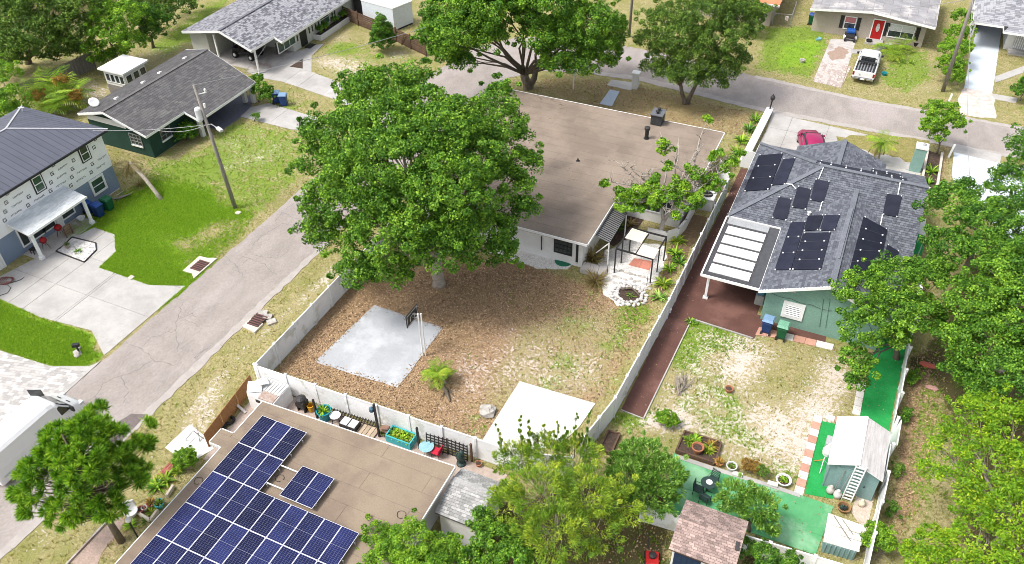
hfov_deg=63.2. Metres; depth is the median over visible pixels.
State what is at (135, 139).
window
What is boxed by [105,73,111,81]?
window
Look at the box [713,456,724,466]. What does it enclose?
shrub
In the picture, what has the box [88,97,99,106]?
satellite dish
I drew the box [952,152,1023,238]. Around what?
driveway
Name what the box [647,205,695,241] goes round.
garden wall
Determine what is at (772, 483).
kerb block
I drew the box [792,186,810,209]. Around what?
solar heater
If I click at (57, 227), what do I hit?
red kettle
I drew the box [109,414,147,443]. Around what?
road patch
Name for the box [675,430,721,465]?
raised bed
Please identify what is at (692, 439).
plant
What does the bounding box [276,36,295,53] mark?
window
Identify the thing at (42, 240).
red kettle
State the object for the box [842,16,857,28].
window
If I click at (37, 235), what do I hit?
window
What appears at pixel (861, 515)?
bare ground
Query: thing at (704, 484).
patio table
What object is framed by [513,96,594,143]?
stray leaves
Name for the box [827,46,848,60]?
rust stain
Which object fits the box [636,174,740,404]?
stray leaves
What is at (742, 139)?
plant
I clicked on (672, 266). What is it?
plant
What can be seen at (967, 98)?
wire
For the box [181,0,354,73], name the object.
shuttered house
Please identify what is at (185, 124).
bush
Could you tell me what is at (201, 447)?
front walk
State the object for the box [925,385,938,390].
red scrap
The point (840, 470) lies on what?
door
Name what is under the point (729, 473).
patio kerb
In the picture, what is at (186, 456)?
bush
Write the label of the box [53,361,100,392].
concrete apron
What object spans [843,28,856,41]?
covered mower
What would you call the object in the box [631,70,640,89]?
mailbox pillar
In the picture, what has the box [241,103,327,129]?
driveway
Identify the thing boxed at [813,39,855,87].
driveway
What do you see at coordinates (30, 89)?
palm
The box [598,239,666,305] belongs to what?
gravel patch
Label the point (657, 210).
window
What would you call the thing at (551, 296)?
weeds
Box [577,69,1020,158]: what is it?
road edge
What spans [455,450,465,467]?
garden statue
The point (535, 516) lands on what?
tree
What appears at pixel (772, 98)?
wall lantern
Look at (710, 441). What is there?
plant
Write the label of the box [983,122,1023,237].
tree
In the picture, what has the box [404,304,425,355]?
basketball goal
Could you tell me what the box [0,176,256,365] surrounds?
lawn grass
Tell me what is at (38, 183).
window
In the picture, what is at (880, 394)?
green carpet
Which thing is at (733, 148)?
plant
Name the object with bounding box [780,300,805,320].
window
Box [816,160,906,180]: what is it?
solar heater
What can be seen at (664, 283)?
plant
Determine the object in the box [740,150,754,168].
yard gate
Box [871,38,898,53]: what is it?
palm
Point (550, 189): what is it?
stray leaves
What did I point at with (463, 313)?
fallen leaves
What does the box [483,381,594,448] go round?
white slab
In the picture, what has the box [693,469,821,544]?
stray leaves
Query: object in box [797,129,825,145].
parked car
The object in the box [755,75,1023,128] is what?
road edge
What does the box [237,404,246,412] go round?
leaning plank
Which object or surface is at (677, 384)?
brush pile
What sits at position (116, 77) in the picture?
window
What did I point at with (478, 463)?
plant pot
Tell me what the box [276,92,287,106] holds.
wheelie bin
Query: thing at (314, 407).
black post
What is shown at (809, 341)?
bin apron
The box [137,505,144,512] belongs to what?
plant pot
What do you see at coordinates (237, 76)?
wire
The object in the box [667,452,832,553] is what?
green patio
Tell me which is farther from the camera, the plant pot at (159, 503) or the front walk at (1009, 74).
the front walk at (1009, 74)
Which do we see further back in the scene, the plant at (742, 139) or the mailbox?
the plant at (742, 139)
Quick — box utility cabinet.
[909,142,928,172]
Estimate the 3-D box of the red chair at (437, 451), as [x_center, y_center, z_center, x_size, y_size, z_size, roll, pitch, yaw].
[-3.898,8.808,43.257,0.524,0.802,0.450,16,43,19]
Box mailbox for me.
[71,342,81,357]
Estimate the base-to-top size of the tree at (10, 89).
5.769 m
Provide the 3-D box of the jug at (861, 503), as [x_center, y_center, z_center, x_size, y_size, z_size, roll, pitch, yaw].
[17.113,10.773,40.669,0.340,0.493,0.340,16,43,19]
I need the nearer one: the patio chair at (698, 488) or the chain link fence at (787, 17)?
the patio chair at (698, 488)
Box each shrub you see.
[24,73,83,102]
[315,24,326,32]
[321,20,330,27]
[331,13,338,23]
[338,7,346,16]
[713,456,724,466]
[740,457,752,471]
[747,459,760,474]
[756,463,770,476]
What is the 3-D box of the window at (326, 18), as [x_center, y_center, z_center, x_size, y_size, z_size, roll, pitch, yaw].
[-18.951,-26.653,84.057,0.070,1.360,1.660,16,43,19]
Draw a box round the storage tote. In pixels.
[339,416,360,431]
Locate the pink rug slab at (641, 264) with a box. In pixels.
[627,257,654,271]
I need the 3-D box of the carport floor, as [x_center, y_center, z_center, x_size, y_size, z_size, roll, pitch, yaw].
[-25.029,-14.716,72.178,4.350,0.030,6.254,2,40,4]
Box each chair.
[61,224,72,237]
[124,499,137,518]
[431,445,442,457]
[692,478,703,494]
[698,491,711,505]
[708,467,720,488]
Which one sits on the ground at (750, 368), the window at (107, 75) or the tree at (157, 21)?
the tree at (157, 21)
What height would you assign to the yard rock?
0.621 m
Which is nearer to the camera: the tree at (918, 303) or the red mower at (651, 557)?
the red mower at (651, 557)
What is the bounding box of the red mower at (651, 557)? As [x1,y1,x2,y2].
[644,533,659,563]
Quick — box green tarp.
[555,260,570,266]
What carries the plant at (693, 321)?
on the ground at (750, 368)
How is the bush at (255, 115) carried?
on the ground at (750, 368)
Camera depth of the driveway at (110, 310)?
53.91 m
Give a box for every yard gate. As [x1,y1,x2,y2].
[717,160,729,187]
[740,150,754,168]
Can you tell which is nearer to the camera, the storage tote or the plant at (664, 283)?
the storage tote
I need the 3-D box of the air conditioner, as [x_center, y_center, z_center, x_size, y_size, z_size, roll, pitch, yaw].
[14.056,-5.894,59.932,1.100,1.150,1.150,16,43,19]
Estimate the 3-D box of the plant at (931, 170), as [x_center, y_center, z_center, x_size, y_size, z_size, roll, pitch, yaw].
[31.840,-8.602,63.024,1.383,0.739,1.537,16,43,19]
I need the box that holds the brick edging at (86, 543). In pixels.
[65,523,104,563]
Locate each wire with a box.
[93,125,201,130]
[194,26,428,84]
[207,47,264,91]
[822,0,962,9]
[967,1,972,176]
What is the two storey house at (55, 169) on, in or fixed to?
on the ground at (750, 368)
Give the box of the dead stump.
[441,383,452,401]
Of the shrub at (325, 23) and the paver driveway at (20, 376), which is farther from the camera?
the shrub at (325, 23)
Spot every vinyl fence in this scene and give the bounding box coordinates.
[253,230,392,378]
[255,363,573,473]
[581,178,729,459]
[638,506,842,563]
[863,282,922,563]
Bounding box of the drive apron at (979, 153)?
[953,143,1001,162]
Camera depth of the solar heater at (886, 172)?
56.34 m
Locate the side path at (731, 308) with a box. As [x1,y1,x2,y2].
[621,168,825,418]
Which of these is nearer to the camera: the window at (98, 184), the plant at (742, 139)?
the window at (98, 184)
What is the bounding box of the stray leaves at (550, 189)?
[492,164,579,225]
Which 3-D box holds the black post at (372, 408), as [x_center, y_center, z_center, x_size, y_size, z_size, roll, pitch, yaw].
[-7.244,7.261,43.772,0.390,2.600,0.280,16,43,19]
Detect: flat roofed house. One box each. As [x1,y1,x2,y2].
[115,401,455,563]
[414,90,724,278]
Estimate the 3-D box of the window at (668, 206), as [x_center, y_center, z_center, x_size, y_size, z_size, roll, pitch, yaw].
[10.712,-5.124,57.747,0.860,1.160,0.070,16,43,19]
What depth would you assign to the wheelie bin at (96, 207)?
59.99 m
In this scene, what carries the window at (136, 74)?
in the shed at (120, 71)
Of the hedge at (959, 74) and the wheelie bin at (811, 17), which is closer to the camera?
the hedge at (959, 74)
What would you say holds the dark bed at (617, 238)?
on the ground at (750, 368)
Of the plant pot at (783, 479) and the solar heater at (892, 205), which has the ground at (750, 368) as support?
the plant pot at (783, 479)
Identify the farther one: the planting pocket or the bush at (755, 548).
the planting pocket
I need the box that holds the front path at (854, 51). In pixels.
[851,42,891,53]
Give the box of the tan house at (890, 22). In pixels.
[810,0,940,46]
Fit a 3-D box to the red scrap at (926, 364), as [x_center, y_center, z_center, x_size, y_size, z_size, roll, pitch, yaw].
[23.951,4.795,47.874,1.014,0.160,0.470,16,43,19]
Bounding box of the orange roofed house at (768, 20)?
[693,0,782,25]
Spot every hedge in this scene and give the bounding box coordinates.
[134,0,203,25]
[934,7,977,82]
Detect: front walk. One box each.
[165,425,213,458]
[303,44,323,71]
[995,66,1023,82]
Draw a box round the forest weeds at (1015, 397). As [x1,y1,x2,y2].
[469,164,1023,563]
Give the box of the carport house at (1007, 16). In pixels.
[969,0,1023,56]
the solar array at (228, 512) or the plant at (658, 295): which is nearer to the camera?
the solar array at (228, 512)
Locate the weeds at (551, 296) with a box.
[9,0,1023,559]
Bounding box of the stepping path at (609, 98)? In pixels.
[600,90,619,106]
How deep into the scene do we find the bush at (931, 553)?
35.45 m
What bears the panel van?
on the street
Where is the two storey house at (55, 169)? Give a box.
[0,105,119,269]
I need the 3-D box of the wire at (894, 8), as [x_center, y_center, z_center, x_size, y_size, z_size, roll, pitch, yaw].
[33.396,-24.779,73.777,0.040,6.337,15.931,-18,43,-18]
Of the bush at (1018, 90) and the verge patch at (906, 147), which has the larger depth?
the bush at (1018, 90)
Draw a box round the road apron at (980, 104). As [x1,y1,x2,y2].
[958,88,996,118]
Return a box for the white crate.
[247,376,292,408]
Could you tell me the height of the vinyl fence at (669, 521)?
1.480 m
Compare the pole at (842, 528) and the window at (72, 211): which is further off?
the window at (72, 211)
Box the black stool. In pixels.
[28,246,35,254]
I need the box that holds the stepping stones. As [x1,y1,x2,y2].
[612,268,656,289]
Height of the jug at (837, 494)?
0.580 m
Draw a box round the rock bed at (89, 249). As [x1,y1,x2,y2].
[56,237,96,262]
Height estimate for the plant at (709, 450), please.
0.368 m
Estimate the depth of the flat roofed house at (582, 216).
59.82 m
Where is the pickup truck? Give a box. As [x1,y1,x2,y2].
[851,49,883,81]
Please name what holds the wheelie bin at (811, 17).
on the ground at (750, 368)
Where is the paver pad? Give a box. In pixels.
[607,80,639,90]
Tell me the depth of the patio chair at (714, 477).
41.63 m
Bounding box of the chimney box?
[650,107,666,125]
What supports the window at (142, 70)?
in the shed at (120, 71)
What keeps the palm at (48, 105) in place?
on the ground at (750, 368)
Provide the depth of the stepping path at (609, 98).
72.92 m
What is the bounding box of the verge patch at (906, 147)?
[836,134,929,164]
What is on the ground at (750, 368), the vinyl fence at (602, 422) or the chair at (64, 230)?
the vinyl fence at (602, 422)
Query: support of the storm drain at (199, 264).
on the ground at (750, 368)
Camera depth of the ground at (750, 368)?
50.22 m
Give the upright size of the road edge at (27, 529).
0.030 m
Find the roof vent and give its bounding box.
[644,126,649,139]
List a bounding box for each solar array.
[130,415,358,563]
[266,465,333,508]
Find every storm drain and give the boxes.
[183,256,216,278]
[242,310,276,333]
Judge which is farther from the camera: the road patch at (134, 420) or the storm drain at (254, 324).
the storm drain at (254, 324)
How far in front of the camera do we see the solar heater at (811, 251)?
50.32 m
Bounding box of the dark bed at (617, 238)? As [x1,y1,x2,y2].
[607,216,643,245]
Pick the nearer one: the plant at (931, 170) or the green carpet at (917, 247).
the green carpet at (917, 247)
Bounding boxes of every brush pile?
[674,370,699,395]
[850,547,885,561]
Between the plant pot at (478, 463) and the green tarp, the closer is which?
the plant pot at (478, 463)
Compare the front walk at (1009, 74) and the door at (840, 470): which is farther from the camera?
the front walk at (1009, 74)
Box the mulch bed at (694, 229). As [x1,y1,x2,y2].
[650,214,706,302]
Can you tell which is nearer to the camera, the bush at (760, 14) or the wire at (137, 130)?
the wire at (137, 130)
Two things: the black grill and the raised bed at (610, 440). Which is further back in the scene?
the black grill
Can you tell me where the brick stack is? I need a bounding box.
[155,460,173,477]
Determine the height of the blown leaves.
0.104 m
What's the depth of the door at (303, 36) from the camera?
81.92 m
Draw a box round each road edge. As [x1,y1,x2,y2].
[0,242,328,559]
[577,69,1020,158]
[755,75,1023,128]
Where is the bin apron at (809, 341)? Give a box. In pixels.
[755,327,833,349]
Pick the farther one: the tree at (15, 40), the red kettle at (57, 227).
the tree at (15, 40)
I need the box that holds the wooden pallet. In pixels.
[356,421,379,437]
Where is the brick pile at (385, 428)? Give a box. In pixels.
[380,425,389,433]
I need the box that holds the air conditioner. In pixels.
[697,191,717,211]
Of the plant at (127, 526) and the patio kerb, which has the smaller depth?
the plant at (127, 526)
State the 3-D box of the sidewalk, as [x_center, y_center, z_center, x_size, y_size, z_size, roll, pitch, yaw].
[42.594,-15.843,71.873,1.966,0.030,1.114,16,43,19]
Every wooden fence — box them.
[19,52,95,100]
[203,374,251,446]
[342,6,426,56]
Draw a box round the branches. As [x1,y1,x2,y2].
[110,188,130,200]
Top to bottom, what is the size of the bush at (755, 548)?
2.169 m
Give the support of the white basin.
on the two storey house at (55, 169)
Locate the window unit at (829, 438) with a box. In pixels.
[825,435,832,445]
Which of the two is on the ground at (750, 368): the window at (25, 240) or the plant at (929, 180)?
the plant at (929, 180)
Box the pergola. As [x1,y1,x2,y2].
[613,227,666,282]
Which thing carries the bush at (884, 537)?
on the ground at (750, 368)
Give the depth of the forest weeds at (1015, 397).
41.09 m
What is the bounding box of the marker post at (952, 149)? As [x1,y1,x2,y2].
[948,144,955,157]
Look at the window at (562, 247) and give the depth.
54.80 m
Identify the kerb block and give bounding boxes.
[732,471,742,477]
[767,480,777,487]
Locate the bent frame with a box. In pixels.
[185,427,203,440]
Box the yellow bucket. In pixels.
[306,402,313,412]
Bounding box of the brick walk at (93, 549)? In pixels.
[70,517,124,563]
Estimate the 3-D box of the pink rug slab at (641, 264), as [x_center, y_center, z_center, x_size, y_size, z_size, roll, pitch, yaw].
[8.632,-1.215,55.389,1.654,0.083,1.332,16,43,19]
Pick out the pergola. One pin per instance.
(639, 236)
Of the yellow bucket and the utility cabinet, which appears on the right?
the utility cabinet
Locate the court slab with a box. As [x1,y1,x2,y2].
[315,305,442,387]
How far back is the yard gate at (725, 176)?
61.76 m
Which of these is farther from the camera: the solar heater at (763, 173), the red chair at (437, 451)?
the solar heater at (763, 173)
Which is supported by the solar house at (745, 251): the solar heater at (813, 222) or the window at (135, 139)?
the solar heater at (813, 222)
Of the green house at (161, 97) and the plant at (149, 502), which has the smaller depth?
the plant at (149, 502)
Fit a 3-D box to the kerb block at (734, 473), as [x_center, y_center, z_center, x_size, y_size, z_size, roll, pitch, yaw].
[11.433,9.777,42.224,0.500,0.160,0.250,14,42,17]
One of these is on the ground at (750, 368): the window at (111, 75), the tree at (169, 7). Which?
the tree at (169, 7)
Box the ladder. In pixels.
[841,464,866,501]
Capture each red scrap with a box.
[920,361,935,368]
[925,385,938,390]
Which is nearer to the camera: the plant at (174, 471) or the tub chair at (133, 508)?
the tub chair at (133, 508)
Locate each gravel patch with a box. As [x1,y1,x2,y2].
[490,250,570,268]
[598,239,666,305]
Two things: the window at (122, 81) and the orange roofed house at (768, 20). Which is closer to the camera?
the window at (122, 81)
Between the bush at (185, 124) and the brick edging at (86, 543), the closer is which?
the brick edging at (86, 543)
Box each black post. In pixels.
[312,399,318,418]
[369,403,380,436]
[415,427,419,448]
[469,443,472,461]
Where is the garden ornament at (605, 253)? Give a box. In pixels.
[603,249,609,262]
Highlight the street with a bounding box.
[0,37,1023,549]
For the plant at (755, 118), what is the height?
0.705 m
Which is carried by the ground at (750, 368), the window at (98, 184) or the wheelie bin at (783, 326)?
the wheelie bin at (783, 326)
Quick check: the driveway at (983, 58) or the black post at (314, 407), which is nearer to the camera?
the black post at (314, 407)
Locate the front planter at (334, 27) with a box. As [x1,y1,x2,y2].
[313,16,351,40]
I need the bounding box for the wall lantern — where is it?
[769,94,774,108]
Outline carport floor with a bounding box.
[193,96,251,128]
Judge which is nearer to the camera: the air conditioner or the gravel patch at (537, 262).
the gravel patch at (537, 262)
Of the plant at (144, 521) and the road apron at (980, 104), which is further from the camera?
the road apron at (980, 104)
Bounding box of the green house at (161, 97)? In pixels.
[77,49,256,157]
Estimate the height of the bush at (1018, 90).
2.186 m
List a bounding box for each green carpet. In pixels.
[805,338,905,498]
[913,234,925,255]
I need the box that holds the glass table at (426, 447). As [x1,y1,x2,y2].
[419,440,433,454]
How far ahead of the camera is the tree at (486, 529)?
35.83 m
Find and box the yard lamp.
[125,517,137,537]
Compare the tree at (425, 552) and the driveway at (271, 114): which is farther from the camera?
the driveway at (271, 114)
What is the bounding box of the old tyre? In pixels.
[225,415,234,424]
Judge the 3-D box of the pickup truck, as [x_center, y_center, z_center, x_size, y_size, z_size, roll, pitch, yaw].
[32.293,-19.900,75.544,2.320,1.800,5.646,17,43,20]
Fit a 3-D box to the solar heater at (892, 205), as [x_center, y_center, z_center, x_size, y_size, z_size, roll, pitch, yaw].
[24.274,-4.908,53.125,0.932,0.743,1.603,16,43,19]
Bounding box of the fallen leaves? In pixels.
[275,75,953,563]
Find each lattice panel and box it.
[426,432,447,454]
[447,438,467,460]
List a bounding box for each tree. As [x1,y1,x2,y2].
[0,0,78,70]
[0,53,34,117]
[2,397,159,544]
[46,0,114,59]
[78,0,151,65]
[126,0,176,48]
[284,52,544,291]
[355,507,463,563]
[368,12,397,48]
[410,0,631,90]
[449,504,535,563]
[484,410,653,563]
[598,114,746,230]
[603,429,690,522]
[632,0,768,104]
[711,472,788,537]
[826,249,956,391]
[911,176,1023,282]
[914,382,1023,563]
[918,98,972,152]
[930,237,1023,380]
[936,334,1023,423]
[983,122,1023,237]
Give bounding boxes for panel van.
[0,389,85,485]
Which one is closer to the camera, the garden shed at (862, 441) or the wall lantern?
the garden shed at (862, 441)
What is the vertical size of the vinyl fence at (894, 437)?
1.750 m
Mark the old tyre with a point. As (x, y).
(232, 417)
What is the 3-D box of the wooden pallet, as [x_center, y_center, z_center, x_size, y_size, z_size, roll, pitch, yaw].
[-7.834,8.027,44.804,1.220,0.115,0.900,16,43,19]
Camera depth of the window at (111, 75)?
73.97 m
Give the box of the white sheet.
[247,378,268,392]
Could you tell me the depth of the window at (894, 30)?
79.69 m
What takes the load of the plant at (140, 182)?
on the ground at (750, 368)
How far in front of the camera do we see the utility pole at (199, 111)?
57.10 m
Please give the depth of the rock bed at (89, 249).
57.48 m
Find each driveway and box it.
[0,228,183,354]
[0,351,89,421]
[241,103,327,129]
[247,48,380,118]
[755,112,922,174]
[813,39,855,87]
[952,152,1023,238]
[959,25,1001,105]
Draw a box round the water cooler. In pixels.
[754,291,765,305]
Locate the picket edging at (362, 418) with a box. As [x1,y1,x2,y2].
[331,407,376,427]
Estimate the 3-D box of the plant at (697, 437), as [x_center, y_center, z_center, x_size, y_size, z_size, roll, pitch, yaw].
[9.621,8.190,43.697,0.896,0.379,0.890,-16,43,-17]
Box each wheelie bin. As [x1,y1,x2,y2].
[80,199,92,213]
[88,201,104,217]
[98,195,113,210]
[271,90,279,104]
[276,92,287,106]
[760,314,775,335]
[774,319,790,341]
[807,12,814,24]
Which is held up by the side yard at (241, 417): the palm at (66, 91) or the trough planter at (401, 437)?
the trough planter at (401, 437)
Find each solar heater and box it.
[744,153,782,191]
[771,157,794,185]
[772,196,791,220]
[775,221,804,269]
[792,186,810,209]
[792,231,830,269]
[804,214,822,230]
[810,179,828,202]
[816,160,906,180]
[820,214,839,230]
[850,216,886,272]
[872,168,901,176]
[883,193,901,216]
[884,244,898,261]
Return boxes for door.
[0,259,4,269]
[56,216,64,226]
[299,29,315,47]
[575,245,578,262]
[672,552,700,563]
[831,466,856,493]
[870,20,884,38]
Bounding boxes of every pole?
[192,84,236,208]
[628,0,632,36]
[834,516,850,540]
[941,0,976,91]
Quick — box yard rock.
[479,404,495,417]
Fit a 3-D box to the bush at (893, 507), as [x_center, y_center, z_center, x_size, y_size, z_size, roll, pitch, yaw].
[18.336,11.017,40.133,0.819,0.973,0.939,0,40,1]
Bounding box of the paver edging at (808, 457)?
[794,383,865,495]
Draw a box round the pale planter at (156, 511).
[138,485,174,522]
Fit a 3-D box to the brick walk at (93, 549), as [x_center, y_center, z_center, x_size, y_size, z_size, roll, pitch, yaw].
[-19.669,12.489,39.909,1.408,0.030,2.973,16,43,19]
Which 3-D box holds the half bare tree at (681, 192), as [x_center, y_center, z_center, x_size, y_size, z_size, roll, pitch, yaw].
[11.235,-6.402,56.371,11.194,6.843,5.454,-21,44,-22]
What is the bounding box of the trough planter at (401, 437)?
[385,425,416,449]
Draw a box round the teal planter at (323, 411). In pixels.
[316,403,330,421]
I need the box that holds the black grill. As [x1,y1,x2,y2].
[295,394,308,412]
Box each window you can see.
[15,230,31,247]
[30,174,46,194]
[33,228,45,239]
[44,220,56,232]
[61,208,75,220]
[78,145,91,163]
[88,173,107,196]
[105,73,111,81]
[109,74,115,82]
[114,75,120,83]
[118,76,125,84]
[125,73,132,83]
[128,132,143,146]
[132,69,139,78]
[139,66,146,74]
[159,124,171,140]
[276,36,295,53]
[319,14,329,25]
[554,239,572,256]
[645,203,660,213]
[659,201,671,214]
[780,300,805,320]
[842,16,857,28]
[886,23,915,39]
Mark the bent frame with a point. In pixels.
(196, 433)
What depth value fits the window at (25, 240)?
57.01 m
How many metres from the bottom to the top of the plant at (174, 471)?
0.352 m
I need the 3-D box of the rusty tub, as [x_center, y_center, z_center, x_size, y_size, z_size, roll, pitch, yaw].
[16.163,10.994,40.533,0.660,0.360,0.643,16,43,19]
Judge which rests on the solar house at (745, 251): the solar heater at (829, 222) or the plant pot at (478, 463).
the solar heater at (829, 222)
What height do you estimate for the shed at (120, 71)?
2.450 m
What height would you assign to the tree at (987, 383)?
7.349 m
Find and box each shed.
[97,54,147,92]
[360,0,412,29]
[435,468,499,545]
[669,499,748,563]
[822,416,889,500]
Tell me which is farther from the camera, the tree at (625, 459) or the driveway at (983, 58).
the driveway at (983, 58)
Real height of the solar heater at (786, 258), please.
0.448 m
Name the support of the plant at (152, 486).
on the ground at (750, 368)
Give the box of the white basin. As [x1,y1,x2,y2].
[76,215,84,220]
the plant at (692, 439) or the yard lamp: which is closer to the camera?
the yard lamp
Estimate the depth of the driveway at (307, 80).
77.05 m
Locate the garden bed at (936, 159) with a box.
[921,150,943,188]
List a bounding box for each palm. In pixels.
[19,71,61,105]
[28,84,76,114]
[32,64,77,102]
[44,72,94,108]
[114,161,162,199]
[420,356,456,389]
[865,129,900,158]
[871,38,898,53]
[880,45,906,63]
[891,33,915,50]
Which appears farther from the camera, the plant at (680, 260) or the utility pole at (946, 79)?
the utility pole at (946, 79)
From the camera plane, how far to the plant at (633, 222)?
58.61 m
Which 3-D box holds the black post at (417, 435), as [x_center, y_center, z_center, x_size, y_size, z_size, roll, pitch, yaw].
[-4.892,8.143,43.370,0.100,1.700,0.100,16,43,19]
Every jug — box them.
[826,485,834,494]
[833,489,841,499]
[858,499,865,507]
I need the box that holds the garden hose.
[0,276,13,284]
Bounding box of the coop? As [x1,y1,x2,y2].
[821,513,866,559]
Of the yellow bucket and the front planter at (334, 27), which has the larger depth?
the front planter at (334, 27)
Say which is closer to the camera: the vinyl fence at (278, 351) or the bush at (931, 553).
the bush at (931, 553)
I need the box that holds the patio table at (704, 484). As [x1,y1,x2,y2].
[701,476,715,492]
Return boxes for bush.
[170,445,198,469]
[173,119,198,141]
[249,73,275,101]
[250,112,259,121]
[653,408,679,427]
[735,0,777,24]
[739,534,805,563]
[859,520,903,552]
[885,499,902,518]
[891,461,906,477]
[897,406,913,422]
[897,521,977,563]
[905,368,925,385]
[1009,76,1023,100]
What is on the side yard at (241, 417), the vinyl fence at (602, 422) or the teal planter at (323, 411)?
the teal planter at (323, 411)
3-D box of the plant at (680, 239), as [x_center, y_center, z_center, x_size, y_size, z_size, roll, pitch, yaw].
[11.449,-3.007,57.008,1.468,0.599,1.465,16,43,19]
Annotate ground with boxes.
[0,0,1023,563]
[851,492,875,524]
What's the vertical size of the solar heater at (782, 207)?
0.760 m
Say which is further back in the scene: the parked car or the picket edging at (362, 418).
the parked car
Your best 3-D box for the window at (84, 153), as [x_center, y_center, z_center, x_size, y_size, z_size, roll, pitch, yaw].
[-30.636,-9.235,59.629,0.072,1.260,0.860,16,43,19]
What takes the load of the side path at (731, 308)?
on the ground at (750, 368)
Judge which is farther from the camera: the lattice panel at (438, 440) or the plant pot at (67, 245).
the plant pot at (67, 245)
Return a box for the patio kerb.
[677,455,799,497]
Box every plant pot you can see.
[63,242,69,248]
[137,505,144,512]
[152,497,163,508]
[475,460,481,466]
[692,442,703,454]
[725,385,732,392]
[726,461,737,471]
[776,473,791,486]
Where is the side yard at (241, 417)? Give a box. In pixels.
[204,397,506,496]
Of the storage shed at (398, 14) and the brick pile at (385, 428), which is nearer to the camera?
the brick pile at (385, 428)
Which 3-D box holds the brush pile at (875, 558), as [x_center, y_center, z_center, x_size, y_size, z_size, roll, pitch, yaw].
[16.629,12.430,38.511,2.032,0.598,1.343,4,41,6]
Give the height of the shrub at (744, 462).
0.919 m
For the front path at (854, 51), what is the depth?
79.61 m
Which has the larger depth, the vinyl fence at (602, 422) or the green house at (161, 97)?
the green house at (161, 97)
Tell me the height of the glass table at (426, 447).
0.542 m
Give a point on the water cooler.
(759, 299)
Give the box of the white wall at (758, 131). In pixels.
[740,107,773,163]
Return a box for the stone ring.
[609,282,648,306]
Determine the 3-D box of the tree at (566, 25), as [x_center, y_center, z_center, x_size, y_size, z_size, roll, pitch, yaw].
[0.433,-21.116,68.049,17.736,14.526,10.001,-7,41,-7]
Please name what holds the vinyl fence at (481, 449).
on the ground at (750, 368)
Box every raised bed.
[598,430,620,455]
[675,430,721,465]
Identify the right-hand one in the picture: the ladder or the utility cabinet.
the utility cabinet
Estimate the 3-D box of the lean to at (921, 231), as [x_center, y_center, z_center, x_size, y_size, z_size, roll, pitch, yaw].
[26.886,-2.964,55.502,0.925,2.000,2.032,16,43,19]
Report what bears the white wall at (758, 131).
on the ground at (750, 368)
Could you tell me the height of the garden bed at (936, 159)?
0.300 m
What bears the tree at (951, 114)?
on the ground at (750, 368)
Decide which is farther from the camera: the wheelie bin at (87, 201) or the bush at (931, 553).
the wheelie bin at (87, 201)
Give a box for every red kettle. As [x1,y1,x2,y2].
[39,236,49,246]
[54,224,63,236]
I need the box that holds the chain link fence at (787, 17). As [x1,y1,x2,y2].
[772,2,796,26]
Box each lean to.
[353,0,362,13]
[917,219,925,257]
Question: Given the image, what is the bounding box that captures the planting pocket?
[290,59,302,68]
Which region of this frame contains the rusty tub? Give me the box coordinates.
[837,501,850,513]
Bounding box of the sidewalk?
[993,94,1017,102]
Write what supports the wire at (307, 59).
attached to the utility pole at (199, 111)
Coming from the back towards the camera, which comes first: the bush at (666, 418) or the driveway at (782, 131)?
the driveway at (782, 131)
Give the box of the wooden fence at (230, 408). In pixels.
[203,374,251,446]
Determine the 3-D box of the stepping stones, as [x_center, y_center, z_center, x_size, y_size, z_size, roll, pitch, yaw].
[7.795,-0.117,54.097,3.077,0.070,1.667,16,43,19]
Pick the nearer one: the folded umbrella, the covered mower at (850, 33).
the folded umbrella
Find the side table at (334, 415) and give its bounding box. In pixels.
[330,411,340,423]
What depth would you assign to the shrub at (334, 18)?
84.85 m
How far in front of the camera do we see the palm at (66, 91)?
71.88 m
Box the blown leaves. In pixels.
[316,306,441,385]
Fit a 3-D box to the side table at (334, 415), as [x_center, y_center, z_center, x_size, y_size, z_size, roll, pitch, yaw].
[-9.578,7.415,45.236,0.600,0.553,0.600,16,43,19]
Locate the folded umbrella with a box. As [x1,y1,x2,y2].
[814,442,831,472]
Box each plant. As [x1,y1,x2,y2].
[121,518,140,530]
[133,175,151,190]
[138,513,152,526]
[143,475,169,496]
[144,496,154,506]
[145,506,155,515]
[152,468,175,488]
[168,465,184,476]
[579,266,609,289]
[583,244,605,265]
[624,219,639,227]
[651,288,667,301]
[653,276,675,291]
[662,261,677,275]
[665,243,683,259]
[668,235,688,245]
[671,253,686,266]
[681,434,696,446]
[684,317,698,326]
[689,433,702,445]
[703,442,716,455]
[704,439,718,450]
[725,145,743,156]
[733,132,750,146]
[740,121,756,133]
[749,111,761,122]
[925,164,940,174]
[925,176,934,186]
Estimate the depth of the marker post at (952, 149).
64.41 m
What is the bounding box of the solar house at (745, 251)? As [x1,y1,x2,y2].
[700,139,928,349]

